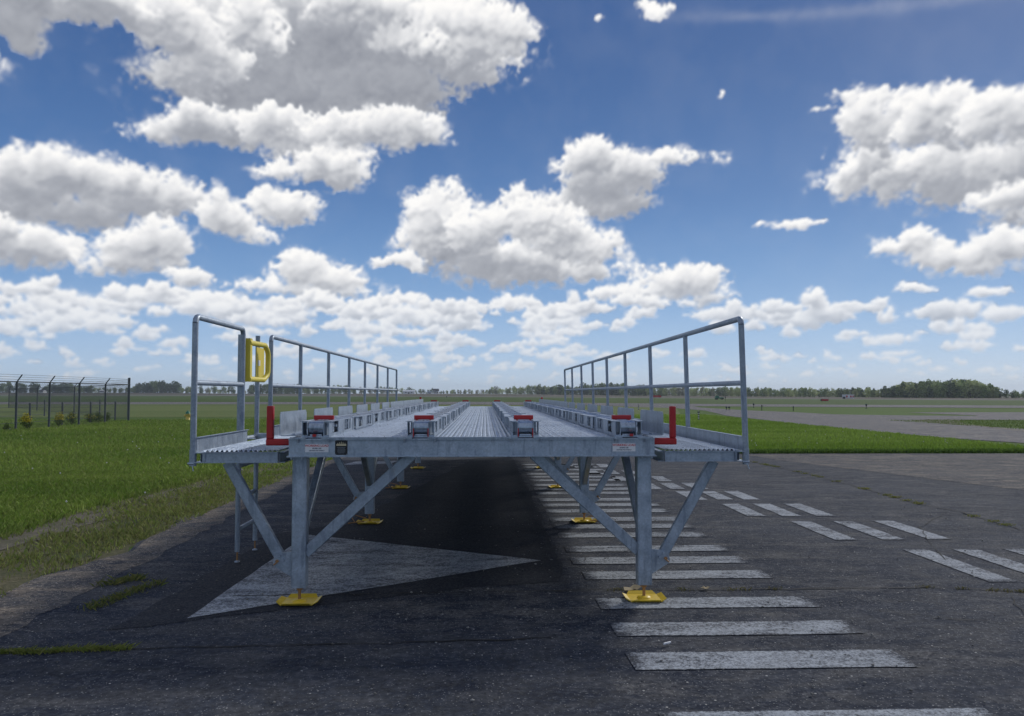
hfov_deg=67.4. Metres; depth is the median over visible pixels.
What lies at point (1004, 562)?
painted dash
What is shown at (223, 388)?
tree
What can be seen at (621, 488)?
painted bar
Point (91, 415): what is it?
shrub
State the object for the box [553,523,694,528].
painted bar
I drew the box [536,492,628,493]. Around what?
painted bar
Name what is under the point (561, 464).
painted bar
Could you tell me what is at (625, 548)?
painted bar
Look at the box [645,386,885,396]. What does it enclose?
pale wood
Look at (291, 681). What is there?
sealed patch
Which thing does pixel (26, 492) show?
grass
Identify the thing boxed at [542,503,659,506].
painted bar
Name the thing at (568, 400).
mown field
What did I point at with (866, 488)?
weeds
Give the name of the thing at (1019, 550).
painted dash
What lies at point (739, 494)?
painted dash
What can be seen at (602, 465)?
painted dash
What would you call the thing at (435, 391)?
farmhouse
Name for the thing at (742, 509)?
painted dash
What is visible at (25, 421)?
shrub
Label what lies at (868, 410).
ground
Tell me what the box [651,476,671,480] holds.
painted dash
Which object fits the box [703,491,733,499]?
painted dash
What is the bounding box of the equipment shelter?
[842,394,853,398]
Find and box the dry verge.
[0,457,332,594]
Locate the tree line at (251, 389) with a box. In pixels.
[199,383,402,393]
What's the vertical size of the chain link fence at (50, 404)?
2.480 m
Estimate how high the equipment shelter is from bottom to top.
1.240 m
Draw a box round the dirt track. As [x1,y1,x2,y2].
[0,479,223,549]
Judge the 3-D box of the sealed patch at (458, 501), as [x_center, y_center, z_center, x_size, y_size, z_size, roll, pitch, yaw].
[-1.340,2.165,12.270,3.332,0.001,14.057,0,-3,-2]
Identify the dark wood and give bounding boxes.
[536,382,647,395]
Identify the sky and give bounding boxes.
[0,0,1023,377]
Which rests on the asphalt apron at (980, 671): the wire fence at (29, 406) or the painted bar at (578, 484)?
the painted bar at (578, 484)
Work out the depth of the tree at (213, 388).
588.50 m
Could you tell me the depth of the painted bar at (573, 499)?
11.56 m
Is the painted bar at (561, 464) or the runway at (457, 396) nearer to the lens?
the painted bar at (561, 464)
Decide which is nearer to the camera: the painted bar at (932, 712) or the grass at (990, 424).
the painted bar at (932, 712)
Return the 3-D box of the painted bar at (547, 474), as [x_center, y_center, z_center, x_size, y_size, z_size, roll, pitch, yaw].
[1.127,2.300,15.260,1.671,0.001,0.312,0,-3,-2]
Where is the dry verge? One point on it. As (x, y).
(14, 582)
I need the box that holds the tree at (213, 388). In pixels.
[211,386,217,393]
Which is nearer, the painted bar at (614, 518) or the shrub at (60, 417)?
the painted bar at (614, 518)
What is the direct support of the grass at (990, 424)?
on the ground at (868, 410)
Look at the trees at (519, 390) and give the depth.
594.30 m
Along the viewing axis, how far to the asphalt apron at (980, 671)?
6.10 m
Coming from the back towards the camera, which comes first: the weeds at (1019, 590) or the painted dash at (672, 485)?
the painted dash at (672, 485)
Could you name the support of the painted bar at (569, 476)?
on the asphalt apron at (980, 671)
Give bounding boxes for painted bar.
[522,464,595,464]
[523,466,598,467]
[524,469,603,470]
[527,473,603,474]
[528,476,614,477]
[530,479,615,480]
[532,484,626,485]
[534,487,627,489]
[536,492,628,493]
[539,498,652,500]
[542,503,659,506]
[545,509,668,512]
[549,517,675,520]
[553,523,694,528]
[558,532,708,537]
[564,545,730,551]
[570,556,748,563]
[582,570,772,578]
[595,596,821,608]
[609,620,863,635]
[626,649,917,669]
[658,708,995,715]
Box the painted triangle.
[188,535,539,617]
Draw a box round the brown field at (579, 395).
[0,393,1023,399]
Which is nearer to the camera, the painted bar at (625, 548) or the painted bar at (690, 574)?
the painted bar at (690, 574)
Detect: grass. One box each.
[0,404,679,416]
[0,418,331,597]
[614,414,1023,453]
[661,447,1023,453]
[891,419,1023,428]
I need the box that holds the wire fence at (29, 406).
[1,401,115,424]
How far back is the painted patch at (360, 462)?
17.73 m
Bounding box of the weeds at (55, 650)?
[0,640,140,655]
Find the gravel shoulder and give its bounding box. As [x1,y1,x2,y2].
[0,457,345,636]
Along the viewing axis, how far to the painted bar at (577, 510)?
10.48 m
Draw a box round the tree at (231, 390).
[227,386,234,393]
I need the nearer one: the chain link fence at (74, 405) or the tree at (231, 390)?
the chain link fence at (74, 405)
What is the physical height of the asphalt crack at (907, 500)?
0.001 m
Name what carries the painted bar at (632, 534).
on the asphalt apron at (980, 671)
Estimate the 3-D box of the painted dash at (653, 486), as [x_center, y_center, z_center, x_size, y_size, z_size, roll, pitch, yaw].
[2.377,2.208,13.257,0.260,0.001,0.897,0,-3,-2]
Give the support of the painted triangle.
on the sealed patch at (458, 501)
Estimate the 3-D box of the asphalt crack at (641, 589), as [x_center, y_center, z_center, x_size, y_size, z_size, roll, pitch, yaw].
[3.224,1.884,6.267,10.860,0.001,0.187,0,-3,-1]
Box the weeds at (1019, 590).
[607,584,1023,592]
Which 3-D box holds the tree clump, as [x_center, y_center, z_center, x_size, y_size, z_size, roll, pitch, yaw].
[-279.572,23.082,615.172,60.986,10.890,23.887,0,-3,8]
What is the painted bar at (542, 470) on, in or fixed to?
on the asphalt apron at (980, 671)
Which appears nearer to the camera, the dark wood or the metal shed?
the dark wood
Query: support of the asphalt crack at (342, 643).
on the sealed patch at (291, 681)
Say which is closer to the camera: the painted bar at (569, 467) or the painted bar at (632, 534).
the painted bar at (632, 534)
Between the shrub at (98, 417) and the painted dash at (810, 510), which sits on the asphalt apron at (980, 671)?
the painted dash at (810, 510)
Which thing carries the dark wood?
on the ground at (868, 410)
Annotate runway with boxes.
[0,402,1023,407]
[1,395,967,399]
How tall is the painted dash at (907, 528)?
0.001 m
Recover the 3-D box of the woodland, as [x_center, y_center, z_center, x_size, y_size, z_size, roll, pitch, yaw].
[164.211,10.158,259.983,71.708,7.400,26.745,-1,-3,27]
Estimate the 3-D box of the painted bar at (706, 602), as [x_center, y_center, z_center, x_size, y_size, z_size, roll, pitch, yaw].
[1.490,1.869,5.877,1.673,0.001,0.310,0,-3,-2]
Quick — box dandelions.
[4,427,947,502]
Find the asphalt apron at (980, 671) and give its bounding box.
[0,453,1023,715]
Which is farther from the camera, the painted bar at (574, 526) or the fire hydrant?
the fire hydrant
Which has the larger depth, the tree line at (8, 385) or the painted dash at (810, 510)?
the tree line at (8, 385)
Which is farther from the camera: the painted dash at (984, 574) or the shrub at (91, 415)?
the shrub at (91, 415)
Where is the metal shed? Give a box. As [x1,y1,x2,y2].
[403,390,415,393]
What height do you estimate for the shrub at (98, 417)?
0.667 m
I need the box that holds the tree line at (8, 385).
[0,382,132,392]
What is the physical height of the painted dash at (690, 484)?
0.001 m
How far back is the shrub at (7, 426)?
32.15 m
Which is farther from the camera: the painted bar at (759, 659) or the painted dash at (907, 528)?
the painted dash at (907, 528)
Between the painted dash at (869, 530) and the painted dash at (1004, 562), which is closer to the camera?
the painted dash at (1004, 562)
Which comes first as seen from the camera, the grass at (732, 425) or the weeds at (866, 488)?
the weeds at (866, 488)
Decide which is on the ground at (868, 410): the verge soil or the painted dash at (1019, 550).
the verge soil
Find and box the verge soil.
[919,419,962,423]
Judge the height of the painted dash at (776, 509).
0.001 m
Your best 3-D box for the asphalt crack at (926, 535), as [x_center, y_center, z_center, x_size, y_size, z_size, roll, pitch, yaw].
[4.875,2.006,8.921,0.295,0.001,3.416,-1,-3,30]
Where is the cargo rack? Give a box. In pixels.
[187,314,749,605]
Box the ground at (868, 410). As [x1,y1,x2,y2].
[0,394,1023,576]
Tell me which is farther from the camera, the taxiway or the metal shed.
the metal shed
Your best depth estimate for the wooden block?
6.22 m
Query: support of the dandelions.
on the ground at (868, 410)
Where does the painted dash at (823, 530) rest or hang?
on the asphalt apron at (980, 671)
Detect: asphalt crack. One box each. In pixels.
[9,637,541,652]
[238,586,1015,595]
[757,462,1023,529]
[918,512,945,559]
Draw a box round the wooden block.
[624,585,640,589]
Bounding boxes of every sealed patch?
[0,628,631,715]
[106,457,562,629]
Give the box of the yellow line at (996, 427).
[964,424,1023,430]
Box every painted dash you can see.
[596,464,607,466]
[611,476,625,480]
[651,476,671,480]
[651,483,661,488]
[660,483,684,488]
[675,491,707,499]
[682,483,707,488]
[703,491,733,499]
[722,504,765,515]
[725,491,760,499]
[752,503,800,515]
[783,503,834,515]
[791,521,856,539]
[834,521,905,539]
[872,520,949,538]
[903,549,1018,581]
[953,549,1023,572]
[1002,548,1023,554]
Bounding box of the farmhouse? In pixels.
[433,389,438,393]
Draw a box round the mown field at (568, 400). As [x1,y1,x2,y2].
[0,396,1023,405]
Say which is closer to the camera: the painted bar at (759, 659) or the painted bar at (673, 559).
the painted bar at (759, 659)
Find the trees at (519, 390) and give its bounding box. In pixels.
[416,384,563,394]
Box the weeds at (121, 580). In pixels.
[89,572,149,587]
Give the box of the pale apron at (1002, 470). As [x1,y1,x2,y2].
[749,454,1023,489]
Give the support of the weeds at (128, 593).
on the asphalt apron at (980, 671)
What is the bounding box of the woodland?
[881,378,1023,397]
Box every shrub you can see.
[2,423,10,429]
[18,413,33,428]
[52,411,64,426]
[65,411,77,424]
[84,413,95,422]
[94,411,103,422]
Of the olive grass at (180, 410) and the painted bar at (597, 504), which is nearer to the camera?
the painted bar at (597, 504)
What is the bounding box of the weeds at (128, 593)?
[76,578,167,610]
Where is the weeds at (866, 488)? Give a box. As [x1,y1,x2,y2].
[741,458,1016,525]
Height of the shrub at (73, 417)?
0.720 m
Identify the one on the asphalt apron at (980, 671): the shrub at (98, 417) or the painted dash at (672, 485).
the painted dash at (672, 485)
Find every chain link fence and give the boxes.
[0,374,130,429]
[8,380,127,418]
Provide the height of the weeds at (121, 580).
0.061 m
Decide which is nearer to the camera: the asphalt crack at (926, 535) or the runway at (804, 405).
the asphalt crack at (926, 535)
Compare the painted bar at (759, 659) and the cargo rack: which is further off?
the cargo rack
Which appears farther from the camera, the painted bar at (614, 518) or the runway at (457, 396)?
the runway at (457, 396)
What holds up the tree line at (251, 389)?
on the brown field at (579, 395)
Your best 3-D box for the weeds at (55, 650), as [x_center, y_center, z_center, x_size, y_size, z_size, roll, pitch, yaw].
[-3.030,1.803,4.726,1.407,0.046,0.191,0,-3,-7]
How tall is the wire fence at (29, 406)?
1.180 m
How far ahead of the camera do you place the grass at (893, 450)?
20.60 m
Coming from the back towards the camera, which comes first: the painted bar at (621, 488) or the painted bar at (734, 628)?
the painted bar at (621, 488)
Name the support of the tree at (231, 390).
on the brown field at (579, 395)
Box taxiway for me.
[628,406,1023,442]
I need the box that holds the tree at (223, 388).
[219,386,226,392]
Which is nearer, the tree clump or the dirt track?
the dirt track
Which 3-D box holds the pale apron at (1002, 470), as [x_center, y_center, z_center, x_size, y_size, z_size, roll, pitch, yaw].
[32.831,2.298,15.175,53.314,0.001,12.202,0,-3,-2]
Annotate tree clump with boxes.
[132,380,190,392]
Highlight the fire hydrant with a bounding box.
[184,410,190,419]
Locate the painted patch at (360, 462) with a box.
[344,461,396,464]
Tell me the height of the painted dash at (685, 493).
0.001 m
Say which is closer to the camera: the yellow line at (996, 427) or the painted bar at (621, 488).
the painted bar at (621, 488)
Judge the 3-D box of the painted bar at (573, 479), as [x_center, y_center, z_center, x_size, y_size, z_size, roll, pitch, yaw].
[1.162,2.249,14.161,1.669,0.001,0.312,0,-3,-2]
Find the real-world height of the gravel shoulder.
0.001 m

